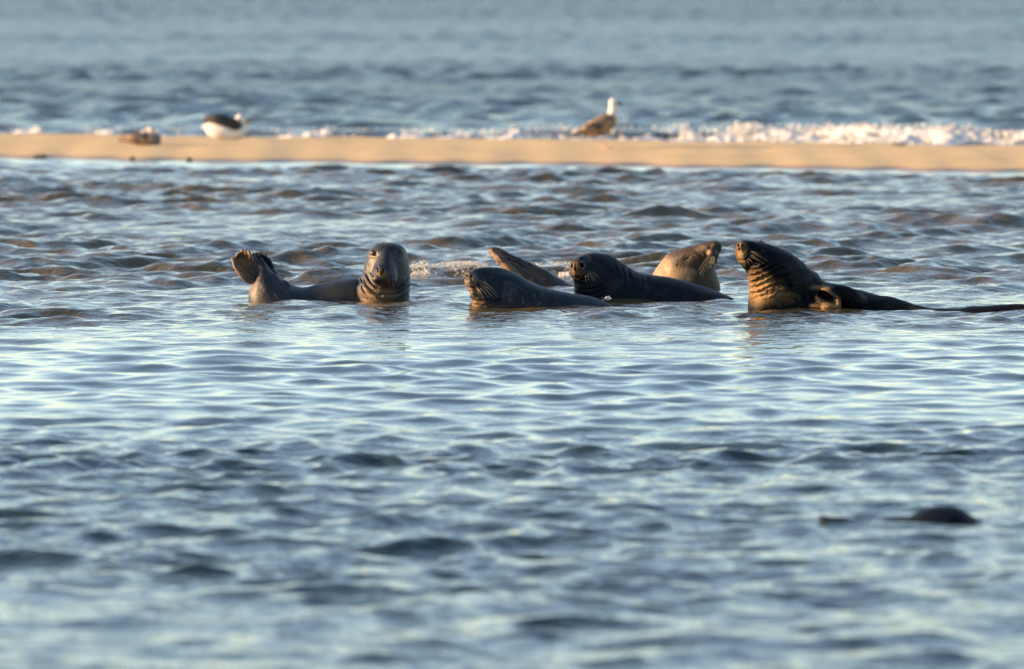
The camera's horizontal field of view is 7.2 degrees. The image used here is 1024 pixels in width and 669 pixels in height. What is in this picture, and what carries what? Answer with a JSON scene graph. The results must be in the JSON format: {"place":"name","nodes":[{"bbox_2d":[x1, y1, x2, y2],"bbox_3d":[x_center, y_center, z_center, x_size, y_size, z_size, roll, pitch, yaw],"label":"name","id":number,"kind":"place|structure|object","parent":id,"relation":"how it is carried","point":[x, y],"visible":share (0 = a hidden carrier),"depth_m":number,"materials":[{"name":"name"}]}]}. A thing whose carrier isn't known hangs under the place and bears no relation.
{"place":"outdoors","nodes":[
{"label":"outdoors","id":0,"kind":"place"},
{"bbox_2d":[0,0,1023,668],"bbox_3d":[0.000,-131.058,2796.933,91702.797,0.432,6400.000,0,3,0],"label":"water","id":1,"kind":"structure","parent":0,"point":[206,462],"depth_m":43.22,"materials":[{"name":"blue liquid"}]},
{"bbox_2d":[231,242,410,302],"bbox_3d":[-1.147,-0.252,50.996,1.108,0.661,0.678,1,3,18],"label":"seal","id":2,"kind":"object","parent":1,"relation":"on","point":[384,276],"visible":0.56,"depth_m":50.78,"materials":[{"name":"grey fur"}]},
{"bbox_2d":[0,126,742,141],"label":"broken foam","id":3,"kind":"object","parent":1,"relation":"on","point":[514,134],"visible":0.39,"depth_m":93.09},
{"bbox_2d":[412,260,429,278],"bbox_3d":[-0.606,-0.436,54.187,0.125,0.110,0.633,0,3,0],"label":"foam patch","id":4,"kind":"object","parent":1,"relation":"on","point":[426,270],"visible":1,"depth_m":54.17,"materials":[{"name":"white liquid"}]},
{"bbox_2d":[411,261,487,278],"bbox_3d":[-0.414,-0.402,54.392,0.516,0.182,1.549,0,3,0],"label":"foam patch","id":5,"kind":"object","parent":1,"relation":"on","point":[470,263],"visible":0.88,"depth_m":54.35,"materials":[{"name":"white liquid"}]},
{"bbox_2d":[0,133,1023,171],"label":"sandbar","id":6,"kind":"structure","parent":1,"relation":"in","point":[853,156],"depth_m":84.63,"materials":[{"name":"beige sand"}]},
{"bbox_2d":[118,127,160,144],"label":"gull","id":7,"kind":"object","parent":6,"relation":"on","point":[150,136],"visible":1,"depth_m":86.91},
{"bbox_2d":[202,114,250,139],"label":"gull","id":8,"kind":"object","parent":6,"relation":"on","point":[221,126],"visible":1,"depth_m":88.30,"materials":[{"name":"white"}]},
{"bbox_2d":[572,98,621,147],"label":"gull","id":9,"kind":"object","parent":6,"relation":"on","point":[601,125],"visible":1,"depth_m":85.27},
{"bbox_2d":[890,142,906,145],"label":"foam patch","id":10,"kind":"object","parent":6,"relation":"on","point":[898,144],"visible":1,"depth_m":85.44,"materials":[{"name":"white liquid"}]},
{"bbox_2d":[6,122,1023,145],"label":"breaker foam","id":11,"kind":"object","parent":1,"relation":"on","point":[1007,133],"visible":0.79,"depth_m":91.77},
{"bbox_2d":[489,247,573,286],"bbox_3d":[0.396,-0.314,52.963,1.105,0.519,0.395,-1,3,-13],"label":"seal","id":12,"kind":"object","parent":1,"relation":"on","point":[530,271],"visible":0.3,"depth_m":52.87,"materials":[{"name":"fur"}]},
{"bbox_2d":[462,267,611,308],"bbox_3d":[0.200,-0.193,50.006,1.108,0.450,0.451,-1,3,-14],"label":"seal","id":13,"kind":"object","parent":1,"relation":"on","point":[493,287],"visible":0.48,"depth_m":49.82,"materials":[{"name":"fur"}]},
{"bbox_2d":[535,261,570,275],"bbox_3d":[0.148,-0.404,54.498,0.543,0.166,1.604,0,3,0],"label":"foam patch","id":14,"kind":"object","parent":1,"relation":"on","point":[561,263],"visible":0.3,"depth_m":54.56,"materials":[{"name":"white liquid"}]},
{"bbox_2d":[559,271,572,279],"bbox_3d":[0.363,-0.378,53.607,0.108,0.072,0.675,0,3,0],"label":"foam patch","id":15,"kind":"object","parent":1,"relation":"on","point":[565,274],"visible":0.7,"depth_m":53.53,"materials":[{"name":"white liquid"}]},
{"bbox_2d":[569,253,732,301],"bbox_3d":[0.939,-0.255,50.990,1.244,0.517,0.476,-1,3,-12],"label":"seal","id":16,"kind":"object","parent":1,"relation":"on","point":[599,275],"visible":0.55,"depth_m":50.79,"materials":[{"name":"black fur"}]},
{"bbox_2d":[653,240,721,289],"bbox_3d":[1.123,-0.276,52.296,0.603,0.673,0.450,2,3,29],"label":"seal","id":17,"kind":"object","parent":1,"relation":"in","point":[694,264],"visible":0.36,"depth_m":52.08,"materials":[{"name":"beige fur"}]},
{"bbox_2d":[401,121,992,138],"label":"spray","id":18,"kind":"object","parent":1,"relation":"on","point":[749,126],"visible":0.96,"depth_m":92.63,"materials":[{"name":"liquid"}]},
{"bbox_2d":[735,240,1023,312],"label":"seal","id":19,"kind":"object","parent":1,"relation":"on","point":[780,279],"visible":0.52,"depth_m":49.57,"materials":[{"name":"brown fur"}]},
{"bbox_2d":[748,124,1023,145],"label":"foam roll","id":20,"kind":"object","parent":1,"relation":"on","point":[905,137],"visible":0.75,"depth_m":91.15,"materials":[{"name":"white liquid"}]},
{"bbox_2d":[819,505,982,523],"bbox_3d":[1.525,0.762,31.322,0.688,0.209,0.281,0,3,0],"label":"seal","id":21,"kind":"object","parent":1,"relation":"on","point":[944,514],"visible":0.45,"depth_m":31.25,"materials":[{"name":"black fur"}]},
{"bbox_2d":[268,137,1019,145],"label":"foam lace","id":22,"kind":"object","parent":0,"point":[839,142],"visible":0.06,"depth_m":90.11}
]}

